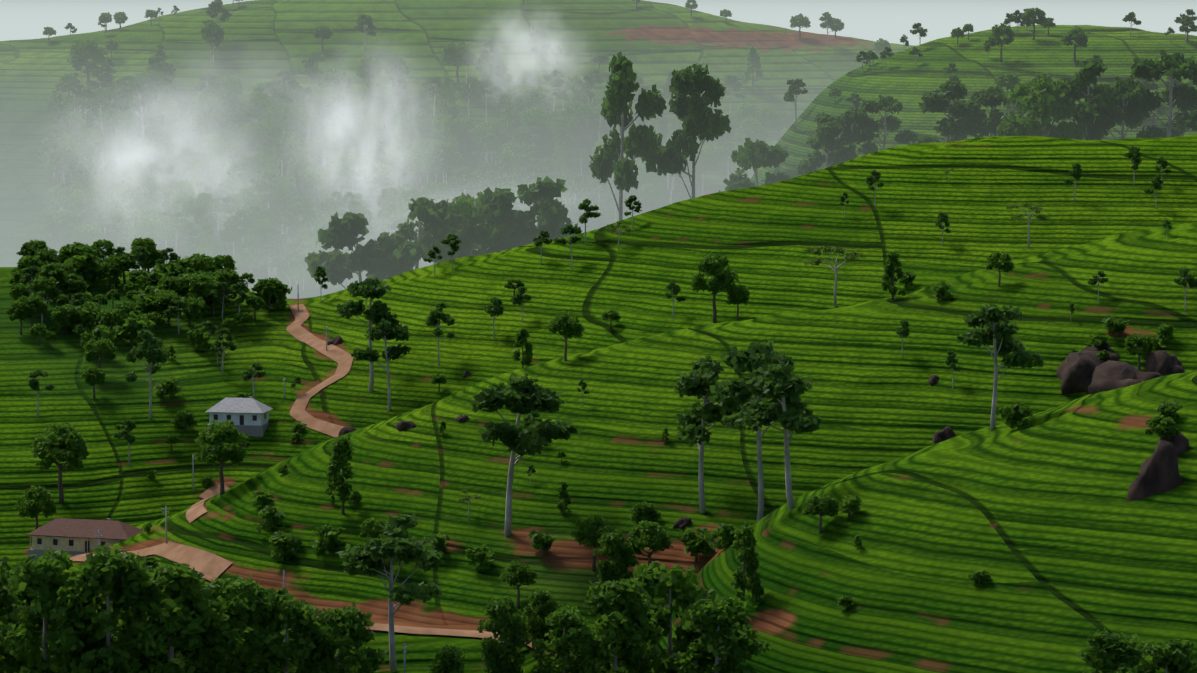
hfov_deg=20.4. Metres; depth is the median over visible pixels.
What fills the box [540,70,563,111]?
eucalyptus tree
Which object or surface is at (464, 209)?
broad tree
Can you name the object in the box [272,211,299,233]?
eucalyptus tree
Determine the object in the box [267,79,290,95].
broad tree
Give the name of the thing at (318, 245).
broad tree
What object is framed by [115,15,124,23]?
broad tree
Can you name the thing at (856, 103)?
eucalyptus tree
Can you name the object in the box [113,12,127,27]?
broad tree
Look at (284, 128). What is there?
eucalyptus tree
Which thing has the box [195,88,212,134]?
cone tree
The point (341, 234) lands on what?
eucalyptus tree
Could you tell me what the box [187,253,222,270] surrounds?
shrub
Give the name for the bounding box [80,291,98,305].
shrub
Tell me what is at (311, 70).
eucalyptus tree
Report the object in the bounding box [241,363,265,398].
eucalyptus tree
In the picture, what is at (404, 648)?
utility pole
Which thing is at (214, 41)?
eucalyptus tree
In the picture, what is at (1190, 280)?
eucalyptus tree
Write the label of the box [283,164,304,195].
eucalyptus tree
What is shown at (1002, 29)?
broad tree
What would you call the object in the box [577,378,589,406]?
eucalyptus tree
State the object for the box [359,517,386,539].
broad tree
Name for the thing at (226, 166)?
broad tree
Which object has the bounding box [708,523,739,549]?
shrub
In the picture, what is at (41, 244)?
broad tree
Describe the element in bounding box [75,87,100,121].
eucalyptus tree
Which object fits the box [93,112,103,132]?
cone tree
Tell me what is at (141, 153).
broad tree
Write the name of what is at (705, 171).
umbrella tree
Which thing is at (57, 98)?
eucalyptus tree
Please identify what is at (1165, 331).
shrub
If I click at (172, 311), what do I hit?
eucalyptus tree
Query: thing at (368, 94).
cone tree
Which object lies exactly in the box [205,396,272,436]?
white bungalow
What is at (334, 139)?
broad tree
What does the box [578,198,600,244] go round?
eucalyptus tree
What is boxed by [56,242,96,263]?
broad tree
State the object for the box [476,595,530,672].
bushy tree
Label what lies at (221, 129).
broad tree
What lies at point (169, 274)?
eucalyptus tree
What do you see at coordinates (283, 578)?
utility pole
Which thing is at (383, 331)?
eucalyptus tree
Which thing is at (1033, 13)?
broad tree
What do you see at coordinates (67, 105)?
cone tree
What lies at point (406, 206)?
broad tree
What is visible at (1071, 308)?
eucalyptus tree
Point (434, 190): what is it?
broad tree
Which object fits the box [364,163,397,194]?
broad tree
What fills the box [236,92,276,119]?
broad tree
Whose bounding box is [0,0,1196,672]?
terrain
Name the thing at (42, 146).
broad tree
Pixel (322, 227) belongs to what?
eucalyptus tree
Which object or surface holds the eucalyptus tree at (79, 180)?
on the terrain
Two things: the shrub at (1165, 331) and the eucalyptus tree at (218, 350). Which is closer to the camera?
the shrub at (1165, 331)
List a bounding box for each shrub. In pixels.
[8,267,26,284]
[49,313,75,334]
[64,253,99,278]
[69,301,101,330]
[75,296,93,306]
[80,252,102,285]
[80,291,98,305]
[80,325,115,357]
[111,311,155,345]
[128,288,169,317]
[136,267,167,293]
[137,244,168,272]
[141,556,161,568]
[143,524,152,533]
[145,470,157,478]
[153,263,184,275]
[153,376,182,398]
[161,256,191,273]
[161,273,190,296]
[173,409,199,430]
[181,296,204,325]
[186,326,213,351]
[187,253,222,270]
[188,293,207,314]
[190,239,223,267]
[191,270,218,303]
[201,475,215,485]
[232,392,253,397]
[250,491,274,506]
[253,505,285,531]
[260,279,291,308]
[266,530,302,561]
[277,464,288,474]
[289,421,306,430]
[290,432,302,441]
[310,524,344,550]
[316,277,332,290]
[420,532,448,552]
[465,544,494,569]
[527,529,555,555]
[629,500,663,524]
[675,527,719,561]
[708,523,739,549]
[836,596,854,609]
[840,495,863,516]
[898,271,917,287]
[931,282,954,299]
[968,570,991,583]
[999,401,1034,429]
[1067,349,1081,359]
[1085,333,1109,346]
[1101,315,1128,337]
[1134,337,1165,353]
[1156,323,1175,341]
[1156,401,1182,419]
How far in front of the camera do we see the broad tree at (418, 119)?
1315.98 m
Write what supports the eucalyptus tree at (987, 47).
on the terrain
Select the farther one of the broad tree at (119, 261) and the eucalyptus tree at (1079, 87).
the eucalyptus tree at (1079, 87)
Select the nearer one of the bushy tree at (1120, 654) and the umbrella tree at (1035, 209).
the bushy tree at (1120, 654)
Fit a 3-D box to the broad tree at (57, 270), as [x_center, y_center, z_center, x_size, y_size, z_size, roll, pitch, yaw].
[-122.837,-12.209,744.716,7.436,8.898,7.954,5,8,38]
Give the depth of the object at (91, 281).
762.15 m
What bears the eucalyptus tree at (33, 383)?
on the terrain
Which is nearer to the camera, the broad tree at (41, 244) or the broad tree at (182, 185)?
the broad tree at (41, 244)
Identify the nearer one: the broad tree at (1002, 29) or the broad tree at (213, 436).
the broad tree at (213, 436)
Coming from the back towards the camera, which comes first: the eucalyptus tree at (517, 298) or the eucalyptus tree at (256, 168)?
the eucalyptus tree at (256, 168)
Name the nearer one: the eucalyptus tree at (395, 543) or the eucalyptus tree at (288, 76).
the eucalyptus tree at (395, 543)
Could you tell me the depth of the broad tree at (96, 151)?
1330.95 m
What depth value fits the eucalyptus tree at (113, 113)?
1343.18 m
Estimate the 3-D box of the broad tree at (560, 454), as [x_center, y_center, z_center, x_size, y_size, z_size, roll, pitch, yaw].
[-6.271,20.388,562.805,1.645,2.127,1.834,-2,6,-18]
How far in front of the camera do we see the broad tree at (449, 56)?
1366.10 m
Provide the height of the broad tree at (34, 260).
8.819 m
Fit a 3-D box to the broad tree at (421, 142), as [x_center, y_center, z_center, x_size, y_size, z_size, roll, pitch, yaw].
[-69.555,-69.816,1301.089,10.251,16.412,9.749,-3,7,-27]
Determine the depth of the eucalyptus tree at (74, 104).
1369.75 m
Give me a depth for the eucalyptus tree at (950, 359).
556.63 m
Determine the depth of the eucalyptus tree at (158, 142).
1311.85 m
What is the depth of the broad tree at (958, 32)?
1051.55 m
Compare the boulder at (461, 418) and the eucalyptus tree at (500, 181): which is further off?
the eucalyptus tree at (500, 181)
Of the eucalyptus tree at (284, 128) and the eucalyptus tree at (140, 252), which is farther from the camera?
the eucalyptus tree at (284, 128)
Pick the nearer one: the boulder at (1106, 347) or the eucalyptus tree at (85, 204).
the boulder at (1106, 347)
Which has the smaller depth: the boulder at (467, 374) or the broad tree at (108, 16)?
the boulder at (467, 374)
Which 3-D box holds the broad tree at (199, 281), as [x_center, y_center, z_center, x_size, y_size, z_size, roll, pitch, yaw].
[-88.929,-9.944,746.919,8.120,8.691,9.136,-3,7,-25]
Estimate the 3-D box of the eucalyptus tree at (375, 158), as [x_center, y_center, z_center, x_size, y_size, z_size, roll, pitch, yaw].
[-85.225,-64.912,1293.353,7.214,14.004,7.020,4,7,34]
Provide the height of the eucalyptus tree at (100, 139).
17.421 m
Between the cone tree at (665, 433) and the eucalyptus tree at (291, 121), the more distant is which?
the eucalyptus tree at (291, 121)
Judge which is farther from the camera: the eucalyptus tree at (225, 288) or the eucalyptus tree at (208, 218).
the eucalyptus tree at (208, 218)
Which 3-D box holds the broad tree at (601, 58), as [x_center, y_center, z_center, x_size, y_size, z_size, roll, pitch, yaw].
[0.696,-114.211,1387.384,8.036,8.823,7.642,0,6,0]
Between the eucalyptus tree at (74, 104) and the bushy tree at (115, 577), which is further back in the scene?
the eucalyptus tree at (74, 104)
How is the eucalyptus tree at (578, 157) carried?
on the terrain
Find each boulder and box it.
[327,336,342,344]
[338,426,356,435]
[395,421,415,430]
[455,415,469,421]
[461,370,470,377]
[673,517,691,529]
[929,375,939,385]
[932,426,954,443]
[1056,351,1106,394]
[1081,341,1119,360]
[1088,360,1162,393]
[1126,440,1183,500]
[1144,350,1184,375]
[1161,432,1188,454]
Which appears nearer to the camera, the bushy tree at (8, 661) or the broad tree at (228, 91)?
the bushy tree at (8, 661)
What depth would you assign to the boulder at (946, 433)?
544.73 m
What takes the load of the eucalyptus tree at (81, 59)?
on the terrain
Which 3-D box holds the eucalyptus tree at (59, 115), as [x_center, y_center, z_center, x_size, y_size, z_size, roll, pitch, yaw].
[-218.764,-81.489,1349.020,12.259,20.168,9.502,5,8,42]
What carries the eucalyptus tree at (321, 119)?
on the terrain
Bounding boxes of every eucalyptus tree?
[16,244,35,282]
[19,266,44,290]
[27,370,54,415]
[32,291,52,324]
[43,133,66,175]
[44,224,61,249]
[46,183,68,210]
[48,95,64,108]
[48,111,73,131]
[50,142,72,184]
[51,237,64,254]
[52,83,67,95]
[52,103,64,119]
[56,228,69,244]
[61,79,84,111]
[63,150,92,171]
[63,171,96,211]
[64,23,76,40]
[64,150,77,182]
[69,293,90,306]
[71,96,84,118]
[72,56,89,89]
[73,324,91,345]
[74,158,103,178]
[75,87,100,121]
[75,198,105,222]
[81,99,113,131]
[83,62,98,87]
[83,175,102,191]
[86,67,114,96]
[88,168,109,211]
[90,134,115,168]
[92,246,105,262]
[93,196,111,233]
[97,128,123,150]
[98,16,109,35]
[98,131,131,166]
[99,57,116,84]
[100,126,113,133]
[102,108,128,146]
[107,86,117,101]
[107,162,120,168]
[109,75,135,98]
[109,168,134,190]
[110,247,125,257]
[112,81,178,137]
[112,419,136,464]
[122,246,150,269]
[125,329,168,418]
[141,158,176,181]
[142,277,156,286]
[145,56,169,75]
[145,183,170,210]
[151,136,175,177]
[155,8,163,23]
[155,211,171,248]
[156,248,178,263]
[160,174,168,182]
[163,300,190,333]
[164,63,175,77]
[165,212,187,254]
[165,272,174,276]
[171,5,179,13]
[185,230,203,253]
[193,73,221,91]
[194,320,217,340]
[195,209,217,228]
[200,186,211,193]
[203,0,231,23]
[206,31,220,64]
[207,81,223,95]
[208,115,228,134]
[208,327,236,374]
[211,282,234,320]
[211,346,224,364]
[213,197,226,231]
[218,196,236,214]
[218,244,229,256]
[219,220,243,255]
[224,210,256,242]
[227,282,249,312]
[235,240,262,272]
[238,156,261,184]
[239,205,269,228]
[240,179,275,203]
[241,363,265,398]
[242,100,265,146]
[252,242,283,277]
[254,80,281,102]
[255,226,284,276]
[259,242,283,277]
[267,239,285,278]
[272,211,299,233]
[273,69,302,90]
[274,142,287,175]
[275,199,298,234]
[276,121,301,136]
[281,96,306,106]
[282,117,300,132]
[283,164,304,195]
[289,253,307,287]
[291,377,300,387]
[297,59,322,97]
[297,114,322,138]
[300,87,315,107]
[304,211,412,288]
[309,124,329,158]
[311,110,327,130]
[311,132,339,166]
[314,266,327,301]
[317,125,336,160]
[318,225,328,229]
[319,192,342,211]
[326,95,348,129]
[328,205,346,217]
[332,192,352,217]
[334,277,398,391]
[335,124,359,145]
[337,513,444,671]
[343,193,370,215]
[343,200,371,217]
[343,247,354,285]
[344,234,363,279]
[351,319,410,411]
[354,14,376,49]
[360,85,394,104]
[360,133,384,176]
[361,217,374,244]
[368,176,394,193]
[370,152,382,163]
[374,197,473,269]
[376,189,392,206]
[380,187,400,231]
[384,156,407,181]
[386,72,407,112]
[390,217,418,241]
[395,126,416,142]
[402,98,427,115]
[413,93,431,132]
[421,76,449,115]
[423,246,442,275]
[425,155,445,182]
[425,302,454,365]
[430,143,459,181]
[436,106,456,118]
[440,234,461,267]
[442,154,457,182]
[451,167,482,194]
[456,44,476,83]
[457,77,483,117]
[466,187,548,250]
[471,80,498,122]
[471,133,499,171]
[471,372,580,536]
[473,128,501,159]
[475,41,504,64]
[484,297,503,337]
[490,176,511,189]
[503,176,577,250]
[511,286,531,321]
[512,199,518,209]
[517,164,548,185]
[521,165,542,182]
[522,204,536,224]
[523,410,541,427]
[526,465,535,475]
[527,25,551,70]
[533,230,552,263]
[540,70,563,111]
[553,224,581,268]
[554,194,571,207]
[555,174,573,191]
[558,89,569,110]
[559,106,574,117]
[564,190,573,201]
[570,149,589,174]
[570,175,593,214]
[573,75,594,105]
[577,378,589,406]
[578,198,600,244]
[579,191,596,202]
[585,110,619,140]
[587,69,603,104]
[587,172,606,216]
[588,52,666,220]
[604,193,623,221]
[606,179,616,197]
[624,195,641,227]
[629,158,640,189]
[631,194,646,214]
[632,111,641,123]
[642,85,657,93]
[645,63,731,198]
[661,87,670,110]
[664,70,678,93]
[665,279,686,318]
[669,165,687,203]
[673,355,753,513]
[707,340,812,521]
[708,135,727,148]
[714,141,734,179]
[718,138,790,191]
[721,74,746,113]
[721,360,821,510]
[737,109,756,130]
[783,79,807,125]
[795,112,861,174]
[819,12,842,45]
[820,107,881,165]
[839,192,848,215]
[844,93,862,109]
[855,95,918,149]
[856,51,868,67]
[865,170,883,207]
[866,52,878,62]
[880,47,893,69]
[896,319,909,357]
[900,36,908,53]
[909,47,922,62]
[910,23,927,49]
[912,79,993,143]
[935,212,950,245]
[944,63,957,73]
[945,349,961,388]
[956,304,1043,429]
[958,85,1012,136]
[983,40,991,59]
[1003,13,1016,26]
[1005,105,1018,116]
[1011,10,1021,32]
[1014,19,1023,32]
[1029,59,1125,139]
[1064,163,1082,200]
[1068,303,1074,321]
[1073,60,1079,72]
[1087,271,1108,300]
[1088,55,1102,61]
[1088,76,1166,139]
[1120,50,1196,136]
[1122,11,1141,35]
[1123,146,1142,184]
[1144,175,1163,207]
[1155,156,1171,185]
[1160,76,1196,137]
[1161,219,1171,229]
[1164,27,1174,41]
[1164,75,1182,85]
[1173,267,1196,310]
[1174,9,1196,38]
[1179,16,1194,41]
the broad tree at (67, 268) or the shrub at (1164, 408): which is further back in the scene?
the broad tree at (67, 268)
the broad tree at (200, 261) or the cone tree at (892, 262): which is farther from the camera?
the broad tree at (200, 261)
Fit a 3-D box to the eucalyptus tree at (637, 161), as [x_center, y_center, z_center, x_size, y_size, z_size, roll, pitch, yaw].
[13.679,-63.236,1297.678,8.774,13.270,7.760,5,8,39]
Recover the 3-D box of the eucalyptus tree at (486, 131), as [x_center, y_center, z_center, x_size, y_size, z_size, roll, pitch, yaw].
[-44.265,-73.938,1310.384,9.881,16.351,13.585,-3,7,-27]
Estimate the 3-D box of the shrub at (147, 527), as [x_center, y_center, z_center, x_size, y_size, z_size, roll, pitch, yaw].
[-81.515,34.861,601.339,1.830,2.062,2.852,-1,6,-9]
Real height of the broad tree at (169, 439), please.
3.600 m
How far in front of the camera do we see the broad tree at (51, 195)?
1297.70 m
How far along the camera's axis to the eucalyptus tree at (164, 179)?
1299.06 m
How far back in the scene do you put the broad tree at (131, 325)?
717.80 m
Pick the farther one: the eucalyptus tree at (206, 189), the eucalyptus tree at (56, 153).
the eucalyptus tree at (56, 153)
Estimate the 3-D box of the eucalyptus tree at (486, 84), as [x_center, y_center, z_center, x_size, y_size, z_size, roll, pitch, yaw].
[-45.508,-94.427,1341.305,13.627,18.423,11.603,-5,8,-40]
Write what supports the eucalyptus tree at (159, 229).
on the terrain
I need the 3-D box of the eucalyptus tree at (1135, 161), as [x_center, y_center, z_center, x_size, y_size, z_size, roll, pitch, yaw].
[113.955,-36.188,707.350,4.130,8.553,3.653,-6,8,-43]
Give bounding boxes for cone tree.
[44,124,62,160]
[63,96,72,112]
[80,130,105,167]
[83,207,104,239]
[91,222,101,237]
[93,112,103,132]
[115,175,131,203]
[122,139,133,163]
[153,44,171,72]
[154,85,175,116]
[160,179,182,218]
[167,346,176,359]
[183,186,194,222]
[189,172,201,193]
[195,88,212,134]
[306,235,320,251]
[308,224,319,250]
[313,165,326,195]
[323,435,362,514]
[327,283,340,291]
[330,494,335,505]
[360,82,374,114]
[372,86,395,129]
[393,530,409,568]
[434,74,458,113]
[436,118,459,147]
[438,421,445,435]
[481,70,499,105]
[512,327,532,367]
[556,482,571,515]
[558,191,571,223]
[569,78,586,106]
[627,75,646,110]
[646,118,660,132]
[661,427,668,441]
[665,116,678,143]
[730,521,764,609]
[741,45,763,87]
[854,535,862,548]
[881,251,905,299]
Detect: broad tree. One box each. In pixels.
[6,300,34,334]
[9,283,29,298]
[14,485,56,529]
[16,255,43,290]
[16,293,48,326]
[24,239,50,251]
[28,276,59,314]
[28,323,48,345]
[29,423,88,503]
[33,248,59,263]
[35,136,54,155]
[37,262,66,299]
[42,27,56,41]
[44,331,57,348]
[45,98,55,116]
[45,148,71,182]
[45,155,70,184]
[45,184,66,207]
[50,261,75,293]
[51,304,81,334]
[52,140,94,184]
[54,130,80,176]
[56,111,86,132]
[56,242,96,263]
[56,273,85,299]
[57,245,91,262]
[57,294,69,305]
[59,73,77,95]
[62,280,88,294]
[67,40,107,84]
[69,224,101,244]
[72,172,100,189]
[81,366,106,397]
[82,184,104,204]
[83,337,116,368]
[90,239,114,259]
[91,87,113,110]
[91,146,100,159]
[93,294,107,310]
[94,261,122,289]
[96,308,127,334]
[97,192,123,229]
[98,12,111,30]
[98,256,131,286]
[99,108,129,131]
[101,150,123,163]
[102,166,124,188]
[105,39,119,57]
[106,289,119,307]
[108,277,120,288]
[109,301,141,314]
[112,252,139,283]
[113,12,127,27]
[113,84,124,99]
[113,116,134,142]
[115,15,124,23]
[115,225,134,252]
[123,111,145,127]
[123,283,134,290]
[124,290,138,303]
[126,160,153,193]
[128,269,147,289]
[130,237,157,269]
[132,138,145,167]
[132,215,174,243]
[133,175,151,196]
[135,143,165,165]
[137,111,178,134]
[137,176,160,202]
[138,129,183,166]
[139,69,176,106]
[143,285,159,295]
[144,9,156,24]
[144,312,161,331]
[149,290,188,326]
[158,276,187,302]
[163,434,180,450]
[167,179,196,204]
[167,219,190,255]
[172,195,194,218]
[179,158,208,194]
[179,267,200,273]
[181,193,221,231]
[184,274,198,293]
[184,293,194,299]
[185,255,216,272]
[187,273,216,293]
[193,419,250,494]
[198,94,241,120]
[199,281,226,315]
[200,22,224,55]
[203,134,242,178]
[207,300,221,305]
[210,84,247,121]
[212,269,229,299]
[213,122,232,134]
[213,268,240,306]
[214,255,236,270]
[220,162,235,187]
[221,318,237,333]
[224,121,254,158]
[225,159,259,203]
[228,191,263,211]
[232,184,253,196]
[232,253,243,275]
[233,312,253,331]
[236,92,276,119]
[237,245,264,273]
[240,273,254,285]
[244,296,265,319]
[251,277,284,310]
[253,83,279,96]
[259,102,297,124]
[266,255,288,278]
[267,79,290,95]
[276,103,310,131]
[278,86,306,104]
[283,138,316,159]
[287,154,314,190]
[289,269,309,293]
[290,250,311,287]
[296,108,312,138]
[303,166,333,200]
[308,51,325,64]
[309,241,343,288]
[312,26,332,49]
[312,212,330,226]
[313,142,337,166]
[315,137,337,166]
[317,68,352,101]
[325,114,353,141]
[330,151,373,192]
[355,208,372,226]
[356,55,381,81]
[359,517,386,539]
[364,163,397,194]
[377,203,396,231]
[378,140,417,185]
[382,204,408,233]
[385,56,410,89]
[392,122,414,142]
[392,189,424,215]
[394,202,410,218]
[401,108,429,131]
[401,147,446,193]
[402,146,424,186]
[410,138,431,176]
[422,181,455,202]
[423,191,531,263]
[427,112,455,136]
[430,141,462,181]
[431,373,446,391]
[440,42,473,85]
[448,166,477,191]
[451,116,478,149]
[468,123,492,157]
[476,59,502,74]
[479,64,510,103]
[491,74,512,99]
[492,143,516,174]
[494,185,521,203]
[499,560,537,608]
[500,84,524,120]
[503,278,525,295]
[512,84,546,104]
[513,89,538,125]
[514,178,532,191]
[516,199,532,210]
[517,68,540,84]
[546,310,584,360]
[550,44,563,63]
[557,451,565,462]
[570,515,614,571]
[591,52,608,68]
[592,97,601,105]
[592,103,606,138]
[592,139,628,178]
[601,310,620,327]
[608,122,637,138]
[627,520,673,565]
[633,161,664,183]
[636,182,660,211]
[683,145,720,192]
[685,0,697,15]
[690,252,739,322]
[695,139,718,181]
[720,9,731,22]
[726,284,749,320]
[733,102,758,142]
[733,117,767,142]
[751,105,784,142]
[769,109,793,141]
[790,13,810,37]
[802,494,840,533]
[828,18,844,37]
[829,87,841,103]
[865,50,874,66]
[874,38,890,51]
[949,75,960,82]
[950,27,964,44]
[962,23,973,39]
[985,251,1015,286]
[988,23,1014,61]
[994,73,1020,97]
[995,73,1090,139]
[1021,7,1046,39]
[1031,72,1052,81]
[1041,17,1055,34]
[1060,28,1088,61]
[1096,350,1109,358]
[1123,333,1154,369]
[1135,78,1159,90]
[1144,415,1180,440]
[1148,102,1167,125]
[1179,22,1196,41]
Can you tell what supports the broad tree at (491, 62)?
on the terrain
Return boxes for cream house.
[27,518,142,561]
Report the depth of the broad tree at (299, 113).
1319.96 m
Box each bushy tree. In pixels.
[0,549,96,672]
[0,556,36,672]
[0,580,42,672]
[45,543,165,672]
[109,599,163,646]
[112,563,229,672]
[184,574,277,672]
[242,587,330,672]
[304,603,387,672]
[428,645,466,672]
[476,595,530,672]
[523,587,560,651]
[529,603,603,672]
[562,578,663,672]
[593,530,638,584]
[610,561,724,672]
[660,595,771,672]
[1076,627,1149,672]
[1141,638,1196,672]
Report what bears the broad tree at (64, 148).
on the terrain
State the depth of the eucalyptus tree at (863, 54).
1056.28 m
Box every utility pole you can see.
[94,529,102,544]
[161,506,169,542]
[192,456,193,491]
[283,570,284,587]
[324,326,329,350]
[402,643,406,672]
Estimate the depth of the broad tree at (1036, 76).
988.48 m
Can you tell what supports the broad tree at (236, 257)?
on the terrain
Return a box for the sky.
[0,0,1196,45]
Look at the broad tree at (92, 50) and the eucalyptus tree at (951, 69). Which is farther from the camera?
the broad tree at (92, 50)
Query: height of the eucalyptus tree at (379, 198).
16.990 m
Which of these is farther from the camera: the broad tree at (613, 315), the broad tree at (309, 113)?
the broad tree at (309, 113)
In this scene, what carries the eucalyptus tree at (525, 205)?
on the terrain
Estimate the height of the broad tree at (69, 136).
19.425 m
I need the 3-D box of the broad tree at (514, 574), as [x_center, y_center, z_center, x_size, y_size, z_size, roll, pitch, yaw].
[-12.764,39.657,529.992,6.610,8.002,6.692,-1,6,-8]
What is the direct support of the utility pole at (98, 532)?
on the terrain
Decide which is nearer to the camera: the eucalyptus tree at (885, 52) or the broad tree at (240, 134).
the eucalyptus tree at (885, 52)
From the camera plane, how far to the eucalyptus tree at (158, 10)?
1476.59 m
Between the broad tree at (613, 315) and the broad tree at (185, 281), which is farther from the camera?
the broad tree at (185, 281)
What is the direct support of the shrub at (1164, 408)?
on the terrain
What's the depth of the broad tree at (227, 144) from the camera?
1306.37 m
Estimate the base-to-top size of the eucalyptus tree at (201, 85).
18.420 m
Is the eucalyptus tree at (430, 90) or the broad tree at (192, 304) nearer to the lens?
the broad tree at (192, 304)
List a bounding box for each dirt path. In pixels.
[70,542,555,654]
[186,484,229,522]
[286,304,352,436]
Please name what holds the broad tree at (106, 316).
on the terrain
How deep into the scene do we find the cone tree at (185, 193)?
1278.73 m
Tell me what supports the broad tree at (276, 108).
on the terrain
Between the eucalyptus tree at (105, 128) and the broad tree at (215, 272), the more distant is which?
the eucalyptus tree at (105, 128)
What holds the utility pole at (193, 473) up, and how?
on the terrain
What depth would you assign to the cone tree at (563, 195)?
1265.78 m
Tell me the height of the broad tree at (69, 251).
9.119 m
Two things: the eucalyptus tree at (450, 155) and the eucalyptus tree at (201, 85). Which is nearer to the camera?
the eucalyptus tree at (450, 155)
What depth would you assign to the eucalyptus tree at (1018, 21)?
1058.84 m
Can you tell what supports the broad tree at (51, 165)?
on the terrain
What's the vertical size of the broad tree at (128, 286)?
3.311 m
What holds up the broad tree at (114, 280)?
on the terrain
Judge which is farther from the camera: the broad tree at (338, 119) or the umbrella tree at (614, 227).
the broad tree at (338, 119)
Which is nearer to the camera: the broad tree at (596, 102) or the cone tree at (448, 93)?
the cone tree at (448, 93)
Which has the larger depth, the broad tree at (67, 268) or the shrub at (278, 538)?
the broad tree at (67, 268)
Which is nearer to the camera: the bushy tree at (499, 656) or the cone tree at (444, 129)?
the bushy tree at (499, 656)
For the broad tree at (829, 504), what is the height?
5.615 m
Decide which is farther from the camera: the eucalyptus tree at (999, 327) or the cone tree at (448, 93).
the cone tree at (448, 93)
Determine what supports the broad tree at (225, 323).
on the terrain
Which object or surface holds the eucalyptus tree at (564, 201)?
on the terrain
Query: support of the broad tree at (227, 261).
on the terrain
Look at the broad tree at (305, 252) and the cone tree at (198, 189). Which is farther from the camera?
the cone tree at (198, 189)
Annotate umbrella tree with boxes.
[456,489,481,520]
[606,220,634,250]
[691,160,717,194]
[802,246,862,306]
[944,168,954,182]
[1006,202,1049,247]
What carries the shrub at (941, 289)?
on the terrain
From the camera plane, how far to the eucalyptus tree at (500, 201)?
893.78 m
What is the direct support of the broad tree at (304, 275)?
on the terrain
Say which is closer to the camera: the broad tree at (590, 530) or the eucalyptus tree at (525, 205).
the broad tree at (590, 530)
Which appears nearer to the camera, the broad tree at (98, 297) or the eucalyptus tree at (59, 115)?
the broad tree at (98, 297)
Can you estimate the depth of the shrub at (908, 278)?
666.06 m
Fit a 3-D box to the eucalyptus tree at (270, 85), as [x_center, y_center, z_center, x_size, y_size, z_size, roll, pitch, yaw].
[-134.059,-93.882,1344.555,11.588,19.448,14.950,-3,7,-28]
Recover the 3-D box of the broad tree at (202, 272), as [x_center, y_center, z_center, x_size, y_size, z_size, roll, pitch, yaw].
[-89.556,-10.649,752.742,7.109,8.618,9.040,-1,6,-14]
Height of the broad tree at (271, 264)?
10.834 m
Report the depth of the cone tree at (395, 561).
550.05 m
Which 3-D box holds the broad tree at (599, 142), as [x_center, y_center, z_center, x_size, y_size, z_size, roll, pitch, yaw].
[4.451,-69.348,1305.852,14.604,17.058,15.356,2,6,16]
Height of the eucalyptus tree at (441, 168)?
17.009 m
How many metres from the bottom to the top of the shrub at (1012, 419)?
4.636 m
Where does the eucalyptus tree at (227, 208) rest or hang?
on the terrain
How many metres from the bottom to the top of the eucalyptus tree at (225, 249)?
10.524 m
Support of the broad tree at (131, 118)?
on the terrain
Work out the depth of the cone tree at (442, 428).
585.20 m
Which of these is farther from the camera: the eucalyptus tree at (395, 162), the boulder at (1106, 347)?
the eucalyptus tree at (395, 162)
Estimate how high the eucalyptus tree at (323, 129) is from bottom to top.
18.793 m
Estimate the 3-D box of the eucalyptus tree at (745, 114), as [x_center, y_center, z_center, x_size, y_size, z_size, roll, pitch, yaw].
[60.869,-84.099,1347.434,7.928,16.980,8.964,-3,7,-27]
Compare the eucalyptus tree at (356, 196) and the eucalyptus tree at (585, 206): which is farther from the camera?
the eucalyptus tree at (356, 196)
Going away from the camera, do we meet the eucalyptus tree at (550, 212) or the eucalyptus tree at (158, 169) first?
the eucalyptus tree at (550, 212)
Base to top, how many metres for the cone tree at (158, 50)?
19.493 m
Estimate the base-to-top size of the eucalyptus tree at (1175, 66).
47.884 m
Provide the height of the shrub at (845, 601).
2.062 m
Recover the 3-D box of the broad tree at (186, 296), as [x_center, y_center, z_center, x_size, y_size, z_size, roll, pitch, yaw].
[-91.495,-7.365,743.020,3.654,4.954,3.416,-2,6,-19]
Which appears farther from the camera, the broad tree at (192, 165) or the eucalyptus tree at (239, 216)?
the broad tree at (192, 165)
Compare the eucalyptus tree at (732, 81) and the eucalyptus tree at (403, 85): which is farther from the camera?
the eucalyptus tree at (732, 81)
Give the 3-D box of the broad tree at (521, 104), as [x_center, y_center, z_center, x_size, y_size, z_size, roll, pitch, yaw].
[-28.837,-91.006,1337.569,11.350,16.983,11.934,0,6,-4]
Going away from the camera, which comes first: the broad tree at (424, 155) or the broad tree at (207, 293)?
the broad tree at (207, 293)
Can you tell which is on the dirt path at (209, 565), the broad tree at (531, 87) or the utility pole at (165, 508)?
the utility pole at (165, 508)
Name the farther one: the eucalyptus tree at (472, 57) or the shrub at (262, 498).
the eucalyptus tree at (472, 57)
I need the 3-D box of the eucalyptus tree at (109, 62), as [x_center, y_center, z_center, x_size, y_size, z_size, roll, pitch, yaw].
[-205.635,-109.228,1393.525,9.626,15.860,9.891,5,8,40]
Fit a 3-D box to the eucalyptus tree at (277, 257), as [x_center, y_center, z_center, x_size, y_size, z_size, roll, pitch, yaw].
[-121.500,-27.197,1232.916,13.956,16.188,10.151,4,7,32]
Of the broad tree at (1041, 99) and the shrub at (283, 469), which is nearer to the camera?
the shrub at (283, 469)
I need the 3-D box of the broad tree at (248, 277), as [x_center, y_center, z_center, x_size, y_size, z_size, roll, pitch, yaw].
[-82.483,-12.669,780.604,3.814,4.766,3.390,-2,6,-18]

